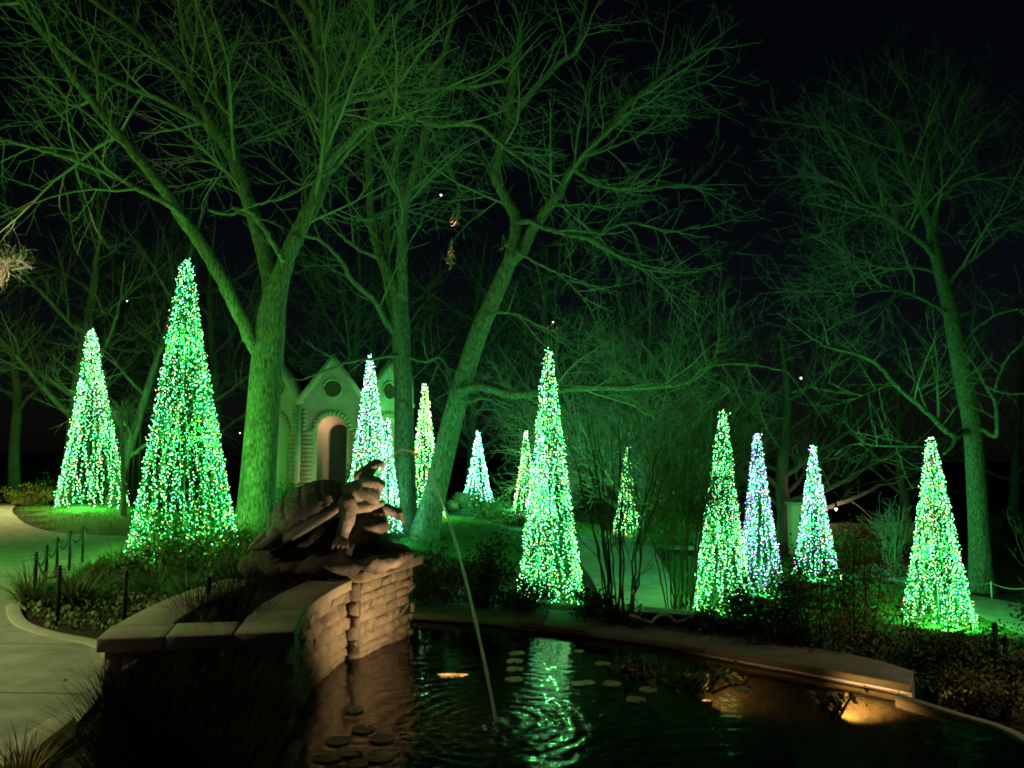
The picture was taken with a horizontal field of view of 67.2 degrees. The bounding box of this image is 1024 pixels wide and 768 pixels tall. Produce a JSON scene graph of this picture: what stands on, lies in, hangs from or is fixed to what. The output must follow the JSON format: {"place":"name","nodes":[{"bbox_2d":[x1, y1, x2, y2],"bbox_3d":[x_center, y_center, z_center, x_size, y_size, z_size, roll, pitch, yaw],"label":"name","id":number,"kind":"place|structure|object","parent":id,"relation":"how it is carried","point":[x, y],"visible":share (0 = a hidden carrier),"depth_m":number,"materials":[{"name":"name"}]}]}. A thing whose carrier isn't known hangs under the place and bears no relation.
{"place":"outdoors","nodes":[
{"label":"outdoors","id":0,"kind":"place"},
{"bbox_2d":[0,558,102,752],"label":"path","id":1,"kind":"structure","parent":0,"point":[22,668],"depth_m":5.66,"materials":[{"name":"concrete"}]},
{"bbox_2d":[0,502,227,561],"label":"path","id":2,"kind":"structure","parent":0,"point":[19,538],"depth_m":14.16,"materials":[{"name":"concrete"}]},
{"bbox_2d":[0,453,1023,767],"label":"ground","id":3,"kind":"structure","parent":0,"point":[1008,569],"depth_m":22.58,"materials":[{"name":"plant"}]},
{"bbox_2d":[0,461,44,499],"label":"dark shrub","id":4,"kind":"object","parent":3,"relation":"on","point":[3,484],"visible":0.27,"depth_m":27.70,"materials":[{"name":"green plant"}]},
{"bbox_2d":[0,717,75,767],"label":"kerb","id":5,"kind":"structure","parent":3,"relation":"on","point":[49,721],"depth_m":4.29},
{"bbox_2d":[0,482,76,505],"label":"golden shrub","id":6,"kind":"object","parent":3,"relation":"on","point":[33,498],"visible":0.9,"depth_m":23.64,"materials":[{"name":"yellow plant"}]},
{"bbox_2d":[7,451,82,493],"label":"dark shrub","id":7,"kind":"object","parent":3,"relation":"on","point":[38,467],"visible":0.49,"depth_m":28.87,"materials":[{"name":"green plant"}]},
{"bbox_2d":[0,719,94,767],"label":"grass clump","id":8,"kind":"object","parent":3,"relation":"on","point":[22,760],"visible":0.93,"depth_m":3.86,"materials":[{"name":"green dry grass blades"}]},
{"bbox_2d":[0,556,98,605],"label":"strap leaf plant","id":9,"kind":"object","parent":3,"relation":"on","point":[25,587],"visible":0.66,"depth_m":8.26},
{"bbox_2d":[0,287,103,503],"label":"bare tree","id":10,"kind":"object","parent":3,"relation":"on","point":[14,475],"visible":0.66,"depth_m":26.00,"materials":[{"name":"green plant"}]},
{"bbox_2d":[6,556,104,657],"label":"kerb","id":11,"kind":"structure","parent":3,"relation":"on","point":[16,617],"depth_m":6.99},
{"bbox_2d":[17,561,148,607],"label":"strap leaf plant","id":12,"kind":"object","parent":3,"relation":"on","point":[75,591],"visible":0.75,"depth_m":8.20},
{"bbox_2d":[54,329,128,508],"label":"light tree","id":13,"kind":"object","parent":3,"relation":"on","point":[92,358],"visible":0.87,"depth_m":20.91,"materials":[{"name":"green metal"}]},
{"bbox_2d":[77,563,141,589],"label":"strap leaf plant","id":14,"kind":"object","parent":3,"relation":"on","point":[102,579],"visible":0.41,"depth_m":9.22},
{"bbox_2d":[0,134,244,505],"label":"bare tree","id":15,"kind":"object","parent":3,"relation":"on","point":[35,368],"visible":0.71,"depth_m":24.06,"materials":[{"name":"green plant"}]},
{"bbox_2d":[83,395,163,516],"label":"weeping tree","id":16,"kind":"object","parent":3,"relation":"on","point":[121,410],"visible":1,"depth_m":19.80,"materials":[{"name":"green plant"}]},
{"bbox_2d":[0,173,248,489],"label":"bare tree","id":17,"kind":"object","parent":3,"relation":"on","point":[143,430],"visible":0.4,"depth_m":37.92,"materials":[{"name":"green plant"}]},
{"bbox_2d":[19,548,235,630],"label":"ground cover","id":18,"kind":"object","parent":3,"relation":"on","point":[96,607],"visible":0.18,"depth_m":7.83,"materials":[{"name":"green plant"}]},
{"bbox_2d":[13,665,243,767],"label":"grass clump","id":19,"kind":"object","parent":3,"relation":"on","point":[120,729],"visible":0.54,"depth_m":3.69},
{"bbox_2d":[24,652,238,765],"bbox_3d":[-1.979,1.724,4.034,1.130,0.588,1.094,-3,-6,29],"label":"grass clump","id":20,"kind":"object","parent":3,"relation":"on","point":[125,706],"visible":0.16,"depth_m":3.98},
{"bbox_2d":[97,466,178,503],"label":"dark shrub","id":21,"kind":"object","parent":3,"relation":"on","point":[131,497],"visible":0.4,"depth_m":25.66,"materials":[{"name":"green plant"}]},
{"bbox_2d":[62,655,219,735],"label":"grass clump","id":22,"kind":"object","parent":3,"relation":"on","point":[140,691],"visible":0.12,"depth_m":4.21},
{"bbox_2d":[44,635,244,736],"bbox_3d":[-2.055,1.723,4.291,1.022,0.640,1.005,-4,-6,40],"label":"grass clump","id":23,"kind":"object","parent":3,"relation":"on","point":[125,676],"visible":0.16,"depth_m":4.25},
{"bbox_2d":[101,560,191,595],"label":"strap leaf plant","id":24,"kind":"object","parent":3,"relation":"on","point":[147,584],"visible":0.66,"depth_m":8.83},
{"bbox_2d":[15,688,279,767],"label":"grass clump","id":25,"kind":"object","parent":3,"relation":"on","point":[154,758],"visible":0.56,"depth_m":3.50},
{"bbox_2d":[23,185,290,506],"bbox_3d":[-10.714,-1.209,23.140,7.716,10.027,7.569,2,-5,-17],"label":"bare tree","id":26,"kind":"object","parent":3,"relation":"on","point":[146,392],"visible":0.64,"depth_m":22.87,"materials":[{"name":"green plant"}]},
{"bbox_2d":[91,514,225,585],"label":"rose bush","id":27,"kind":"object","parent":3,"relation":"on","point":[128,560],"visible":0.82,"depth_m":9.35,"materials":[{"name":"green plant"}]},
{"bbox_2d":[71,664,249,751],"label":"grass clump","id":28,"kind":"object","parent":3,"relation":"on","point":[166,707],"visible":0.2,"depth_m":3.92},
{"bbox_2d":[138,521,208,565],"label":"leafy bush","id":29,"kind":"object","parent":3,"relation":"on","point":[175,536],"visible":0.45,"depth_m":10.39,"materials":[{"name":"green plant"}]},
{"bbox_2d":[144,563,206,600],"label":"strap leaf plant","id":30,"kind":"object","parent":3,"relation":"on","point":[178,581],"visible":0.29,"depth_m":8.52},
{"bbox_2d":[124,260,238,563],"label":"light tree","id":31,"kind":"object","parent":3,"relation":"on","point":[185,303],"visible":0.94,"depth_m":11.44,"materials":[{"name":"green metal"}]},
{"bbox_2d":[101,623,296,720],"bbox_3d":[-1.708,1.707,4.298,1.151,0.672,1.189,0,-5,0],"label":"grass clump","id":32,"kind":"object","parent":3,"relation":"on","point":[222,669],"visible":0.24,"depth_m":4.31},
{"bbox_2d":[55,673,346,767],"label":"grass clump","id":33,"kind":"object","parent":3,"relation":"on","point":[251,757],"visible":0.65,"depth_m":3.64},
{"bbox_2d":[91,644,332,757],"bbox_3d":[-1.514,1.686,3.926,1.249,0.650,1.209,3,-6,-31],"label":"grass clump","id":34,"kind":"object","parent":3,"relation":"on","point":[225,701],"visible":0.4,"depth_m":3.97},
{"bbox_2d":[167,520,261,568],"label":"leafy bush","id":35,"kind":"object","parent":3,"relation":"on","point":[231,533],"visible":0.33,"depth_m":10.25,"materials":[{"name":"green plant"}]},
{"bbox_2d":[192,541,247,583],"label":"leafy bush","id":36,"kind":"object","parent":3,"relation":"on","point":[221,560],"visible":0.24,"depth_m":8.67,"materials":[{"name":"green plant"}]},
{"bbox_2d":[96,579,351,762],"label":"planter wall","id":37,"kind":"structure","parent":3,"relation":"on","point":[313,619],"depth_m":4.83,"materials":[{"name":"stone"}]},
{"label":"planter soil","id":38,"kind":"structure","parent":37,"relation":"in","visible":0},
{"bbox_2d":[125,574,257,622],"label":"grass clump","id":39,"kind":"object","parent":38,"relation":"on","point":[201,591],"visible":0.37,"depth_m":5.57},
{"bbox_2d":[158,579,288,629],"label":"grass clump","id":40,"kind":"object","parent":38,"relation":"on","point":[223,616],"visible":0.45,"depth_m":5.20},
{"bbox_2d":[178,556,285,594],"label":"grass clump","id":41,"kind":"object","parent":38,"relation":"on","point":[241,578],"visible":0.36,"depth_m":6.26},
{"bbox_2d":[182,578,302,618],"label":"grass clump","id":42,"kind":"object","parent":38,"relation":"on","point":[250,600],"visible":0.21,"depth_m":5.51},
{"bbox_2d":[109,150,349,503],"bbox_3d":[-10.291,-1.341,28.133,9.423,11.643,8.362,0,-5,0],"label":"bare tree","id":43,"kind":"object","parent":3,"relation":"on","point":[211,345],"visible":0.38,"depth_m":27.79,"materials":[{"name":"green plant"}]},
{"bbox_2d":[122,634,343,730],"bbox_3d":[-1.513,1.719,4.225,1.219,0.634,1.180,3,-6,-30],"label":"grass clump","id":44,"kind":"object","parent":3,"relation":"on","point":[259,677],"visible":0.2,"depth_m":4.31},
{"bbox_2d":[172,657,348,767],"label":"grass clump","id":45,"kind":"object","parent":3,"relation":"on","point":[281,726],"visible":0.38,"depth_m":4.12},
{"bbox_2d":[0,0,588,533],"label":"bare tree","id":46,"kind":"object","parent":3,"relation":"on","point":[264,340],"visible":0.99,"depth_m":12.91,"materials":[{"name":"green plant"}]},
{"bbox_2d":[0,243,35,293],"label":"twig bunch","id":47,"kind":"object","parent":46,"relation":"attached to","point":[7,262],"visible":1,"depth_m":12.21,"materials":[{"name":"brown"}]},
{"bbox_2d":[276,354,414,505],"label":"garden pavilion","id":48,"kind":"structure","parent":3,"relation":"on","point":[318,425],"depth_m":22.10,"materials":[{"name":"paint"}]},
{"bbox_2d":[329,425,346,482],"bbox_3d":[-5.150,2.614,22.947,0.620,2.857,0.001,1,-5,-9],"label":"inner door","id":49,"kind":"structure","parent":48,"relation":"in","point":[338,435],"depth_m":22.99,"materials":[{"name":"black"}]},
{"bbox_2d":[275,554,422,659],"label":"stone plinth","id":50,"kind":"structure","parent":3,"relation":"on","point":[380,610],"depth_m":6.79,"materials":[{"name":"stone"}]},
{"bbox_2d":[237,460,413,580],"bbox_3d":[-1.658,1.212,6.871,1.546,1.072,0.872,0,-5,0],"label":"turtle sculpture","id":51,"kind":"object","parent":50,"relation":"on","point":[326,528],"visible":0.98,"depth_m":6.61,"materials":[{"name":"stone"}]},
{"bbox_2d":[217,198,492,410],"bbox_3d":[-6.186,-1.674,33.377,10.907,13.494,11.604,0,-5,0],"label":"bare tree","id":52,"kind":"object","parent":3,"relation":"on","point":[354,348],"visible":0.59,"depth_m":32.27,"materials":[{"name":"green plant"}]},
{"bbox_2d":[348,355,393,519],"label":"light tree","id":53,"kind":"object","parent":3,"relation":"on","point":[369,368],"visible":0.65,"depth_m":18.94,"materials":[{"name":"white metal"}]},
{"bbox_2d":[380,418,402,537],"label":"light tree","id":54,"kind":"object","parent":3,"relation":"on","point":[387,454],"visible":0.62,"depth_m":15.27,"materials":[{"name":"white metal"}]},
{"bbox_2d":[284,0,522,534],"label":"bare tree","id":55,"kind":"object","parent":3,"relation":"on","point":[395,296],"visible":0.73,"depth_m":16.59,"materials":[{"name":"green plant"}]},
{"bbox_2d":[415,385,444,516],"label":"light tree","id":56,"kind":"object","parent":3,"relation":"on","point":[425,435],"visible":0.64,"depth_m":21.91,"materials":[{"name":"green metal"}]},
{"bbox_2d":[407,537,470,603],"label":"evergreen shrub","id":57,"kind":"object","parent":3,"relation":"on","point":[436,580],"visible":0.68,"depth_m":8.58,"materials":[{"name":"green plant"}]},
{"bbox_2d":[359,222,566,495],"bbox_3d":[-2.539,-1.257,36.570,11.207,13.337,10.685,0,-5,0],"label":"bare tree","id":58,"kind":"object","parent":3,"relation":"on","point":[469,432],"visible":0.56,"depth_m":36.06,"materials":[{"name":"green plant"}]},
{"bbox_2d":[464,431,493,501],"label":"light tree","id":59,"kind":"object","parent":3,"relation":"on","point":[477,442],"visible":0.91,"depth_m":29.79,"materials":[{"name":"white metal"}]},
{"bbox_2d":[439,529,521,608],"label":"evergreen shrub","id":60,"kind":"object","parent":3,"relation":"on","point":[480,585],"visible":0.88,"depth_m":8.28,"materials":[{"name":"green plant"}]},
{"bbox_2d":[461,491,517,518],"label":"round shrub","id":61,"kind":"object","parent":3,"relation":"on","point":[482,503],"visible":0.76,"depth_m":23.72,"materials":[{"name":"green plant"}]},
{"bbox_2d":[467,503,548,526],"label":"round shrub","id":62,"kind":"object","parent":3,"relation":"on","point":[520,519],"visible":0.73,"depth_m":21.46,"materials":[{"name":"green plant"}]},
{"bbox_2d":[487,569,555,615],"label":"evergreen shrub","id":63,"kind":"object","parent":3,"relation":"on","point":[520,602],"visible":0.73,"depth_m":8.15,"materials":[{"name":"green plant"}]},
{"bbox_2d":[513,431,538,515],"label":"light tree","id":64,"kind":"object","parent":3,"relation":"on","point":[520,473],"visible":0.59,"depth_m":25.77,"materials":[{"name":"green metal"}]},
{"bbox_2d":[517,350,583,604],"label":"light tree","id":65,"kind":"object","parent":3,"relation":"on","point":[548,363],"visible":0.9,"depth_m":12.33,"materials":[{"name":"green metal"}]},
{"bbox_2d":[455,212,698,507],"bbox_3d":[2.206,-0.787,30.424,9.543,11.500,9.324,4,-7,-42],"label":"bare tree","id":66,"kind":"object","parent":3,"relation":"on","point":[548,300],"visible":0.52,"depth_m":29.71,"materials":[{"name":"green plant"}]},
{"bbox_2d":[368,0,825,541],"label":"bare tree","id":67,"kind":"object","parent":3,"relation":"on","point":[426,524],"visible":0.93,"depth_m":15.53,"materials":[{"name":"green plant"}]},
{"bbox_2d":[563,580,633,621],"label":"evergreen shrub","id":68,"kind":"object","parent":3,"relation":"on","point":[594,607],"visible":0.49,"depth_m":7.74,"materials":[{"name":"green plant"}]},
{"bbox_2d":[521,364,712,611],"bbox_3d":[1.124,1.181,8.015,2.064,2.896,1.837,0,-5,0],"label":"bare shrub","id":69,"kind":"object","parent":3,"relation":"on","point":[603,524],"visible":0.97,"depth_m":8.07,"materials":[{"name":"plant"}]},
{"bbox_2d":[590,599,658,629],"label":"evergreen shrub","id":70,"kind":"object","parent":3,"relation":"on","point":[623,617],"visible":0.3,"depth_m":7.48,"materials":[{"name":"green plant"}]},
{"bbox_2d":[279,694,1023,767],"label":"pond kerb","id":71,"kind":"structure","parent":3,"relation":"on","point":[1014,734],"depth_m":4.92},
{"bbox_2d":[470,259,841,533],"bbox_3d":[4.763,0.313,25.695,10.809,9.509,10.621,3,-6,-32],"label":"bare tree","id":72,"kind":"object","parent":3,"relation":"on","point":[662,410],"visible":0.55,"depth_m":24.26,"materials":[{"name":"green plant"}]},
{"bbox_2d":[412,602,914,697],"bbox_3d":[0.927,2.646,7.291,5.191,0.673,1.042,-3,-6,31],"label":"pond coping","id":73,"kind":"object","parent":3,"relation":"on","point":[842,667],"visible":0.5,"depth_m":6.78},
{"bbox_2d":[629,611,699,627],"bbox_3d":[1.469,2.457,7.377,0.686,0.565,0.028,0,-5,0],"label":"scalloped edging","id":74,"kind":"object","parent":3,"relation":"on","point":[665,619],"visible":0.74,"depth_m":7.38,"materials":[{"name":"black"}]},
{"bbox_2d":[631,512,706,547],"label":"dark shrub","id":75,"kind":"object","parent":3,"relation":"on","point":[658,535],"visible":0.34,"depth_m":20.57,"materials":[{"name":"green plant"}]},
{"bbox_2d":[583,354,769,610],"bbox_3d":[2.288,1.414,10.550,2.668,3.552,2.116,0,-5,0],"label":"bare shrub","id":76,"kind":"object","parent":3,"relation":"on","point":[689,499],"visible":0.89,"depth_m":10.40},
{"bbox_2d":[609,284,822,505],"bbox_3d":[8.362,0.550,32.894,8.821,9.689,9.605,4,-6,-39],"label":"bare tree","id":77,"kind":"object","parent":3,"relation":"on","point":[716,368],"visible":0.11,"depth_m":32.04,"materials":[{"name":"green plant"}]},
{"bbox_2d":[672,578,767,637],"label":"evergreen shrub","id":78,"kind":"object","parent":3,"relation":"on","point":[731,625],"visible":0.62,"depth_m":7.10,"materials":[{"name":"green plant"}]},
{"bbox_2d":[693,409,751,613],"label":"light tree","id":79,"kind":"object","parent":3,"relation":"on","point":[739,542],"visible":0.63,"depth_m":13.26,"materials":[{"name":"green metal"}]},
{"bbox_2d":[736,433,780,598],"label":"light tree","id":80,"kind":"object","parent":3,"relation":"on","point":[764,490],"visible":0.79,"depth_m":15.29,"materials":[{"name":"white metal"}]},
{"bbox_2d":[696,563,828,632],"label":"evergreen shrub","id":81,"kind":"object","parent":3,"relation":"on","point":[753,596],"visible":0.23,"depth_m":8.26,"materials":[{"name":"green plant"}]},
{"bbox_2d":[735,591,834,650],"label":"evergreen shrub","id":82,"kind":"object","parent":3,"relation":"on","point":[770,635],"visible":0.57,"depth_m":6.80,"materials":[{"name":"green plant"}]},
{"bbox_2d":[785,501,808,558],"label":"stone pier","id":83,"kind":"structure","parent":3,"relation":"on","point":[794,514],"depth_m":21.55,"materials":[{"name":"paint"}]},
{"bbox_2d":[661,299,953,545],"bbox_3d":[9.049,1.271,24.029,8.724,7.589,7.057,-2,-5,19],"label":"bare tree","id":84,"kind":"object","parent":3,"relation":"on","point":[779,484],"visible":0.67,"depth_m":23.54,"materials":[{"name":"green plant"}]},
{"bbox_2d":[757,528,874,650],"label":"evergreen shrub","id":85,"kind":"object","parent":3,"relation":"on","point":[793,589],"visible":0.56,"depth_m":6.91,"materials":[{"name":"green plant"}]},
{"bbox_2d":[793,445,841,581],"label":"light tree","id":86,"kind":"object","parent":3,"relation":"on","point":[813,462],"visible":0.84,"depth_m":17.77,"materials":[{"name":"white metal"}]},
{"bbox_2d":[754,321,926,503],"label":"bare tree","id":87,"kind":"object","parent":3,"relation":"on","point":[847,486],"visible":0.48,"depth_m":35.79,"materials":[{"name":"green plant"}]},
{"bbox_2d":[821,524,893,571],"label":"dark shrub","id":88,"kind":"object","parent":3,"relation":"on","point":[842,539],"visible":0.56,"depth_m":20.32,"materials":[{"name":"green plant"}]},
{"bbox_2d":[785,522,939,671],"bbox_3d":[3.006,1.893,6.550,1.141,1.395,1.049,2,-5,-24],"label":"evergreen shrub","id":89,"kind":"object","parent":3,"relation":"on","point":[856,644],"visible":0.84,"depth_m":6.59,"materials":[{"name":"green plant"}]},
{"bbox_2d":[830,513,908,550],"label":"dark shrub","id":90,"kind":"object","parent":3,"relation":"on","point":[864,532],"visible":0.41,"depth_m":23.69,"materials":[{"name":"green plant"}]},
{"bbox_2d":[731,14,1023,593],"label":"bare tree","id":91,"kind":"object","parent":3,"relation":"on","point":[980,560],"visible":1,"depth_m":17.75,"materials":[{"name":"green plant"}]},
{"bbox_2d":[820,522,939,542],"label":"wall","id":92,"kind":"structure","parent":3,"relation":"on","point":[908,539],"depth_m":24.51,"materials":[{"name":"brick"}]},
{"bbox_2d":[856,493,931,577],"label":"bare shrub","id":93,"kind":"object","parent":3,"relation":"on","point":[891,543],"visible":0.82,"depth_m":18.66,"materials":[{"name":"green plant"}]},
{"bbox_2d":[812,320,1000,521],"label":"bare tree","id":94,"kind":"object","parent":3,"relation":"on","point":[902,490],"visible":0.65,"depth_m":25.84,"materials":[{"name":"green plant"}]},
{"bbox_2d":[874,613,989,694],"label":"evergreen shrub","id":95,"kind":"object","parent":3,"relation":"on","point":[915,662],"visible":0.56,"depth_m":6.30,"materials":[{"name":"green plant"}]},
{"bbox_2d":[903,437,977,631],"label":"light tree","id":96,"kind":"object","parent":3,"relation":"on","point":[931,445],"visible":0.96,"depth_m":14.24,"materials":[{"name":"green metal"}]},
{"bbox_2d":[876,276,1023,517],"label":"bare tree","id":97,"kind":"object","parent":3,"relation":"on","point":[1016,468],"visible":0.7,"depth_m":29.89,"materials":[{"name":"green plant"}]},
{"bbox_2d":[903,619,1023,711],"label":"evergreen shrub","id":98,"kind":"object","parent":3,"relation":"on","point":[979,649],"visible":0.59,"depth_m":6.07,"materials":[{"name":"green plant"}]},
{"bbox_2d":[914,657,1023,721],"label":"evergreen shrub","id":99,"kind":"object","parent":3,"relation":"on","point":[1001,692],"visible":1,"depth_m":5.63,"materials":[{"name":"green plant"}]},
{"bbox_2d":[989,510,1023,547],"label":"dark shrub","id":100,"kind":"object","parent":3,"relation":"on","point":[1002,532],"visible":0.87,"depth_m":23.42,"materials":[{"name":"green plant"}]},
{"bbox_2d":[0,0,1023,461],"label":"sky","id":101,"kind":"structure","parent":0,"point":[798,38],"materials":[{"name":"black"}]},
{"bbox_2d":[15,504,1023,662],"bbox_3d":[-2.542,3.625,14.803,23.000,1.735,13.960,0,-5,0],"label":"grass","id":102,"kind":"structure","parent":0,"point":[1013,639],"depth_m":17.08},
{"bbox_2d":[560,535,725,616],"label":"path","id":103,"kind":"structure","parent":0,"point":[649,595],"depth_m":15.67,"materials":[{"name":"concrete"}]},
{"bbox_2d":[280,620,1023,767],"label":"water","id":104,"kind":"structure","parent":0,"point":[420,694],"depth_m":5.08,"materials":[{"name":"liquid"}]},
{"bbox_2d":[377,449,497,721],"bbox_3d":[-0.624,1.396,5.893,0.101,1.795,2.022,3,-6,-31],"label":"water jet","id":105,"kind":"object","parent":104,"relation":"on","point":[485,670],"visible":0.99,"depth_m":5.38},
{"bbox_2d":[609,654,689,682],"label":"water plant","id":106,"kind":"object","parent":104,"relation":"in","point":[648,666],"visible":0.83,"depth_m":6.02,"materials":[{"name":"green plant"}]},
{"bbox_2d":[649,659,760,691],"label":"water plant","id":107,"kind":"object","parent":104,"relation":"in","point":[716,673],"visible":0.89,"depth_m":5.80,"materials":[{"name":"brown plant"}]},
{"bbox_2d":[795,687,868,709],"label":"water plant","id":108,"kind":"object","parent":104,"relation":"in","point":[831,699],"visible":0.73,"depth_m":5.34,"materials":[{"name":"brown plant"}]},
{"bbox_2d":[866,573,1023,633],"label":"path","id":109,"kind":"structure","parent":0,"point":[992,610],"depth_m":15.41,"materials":[{"name":"concrete"}]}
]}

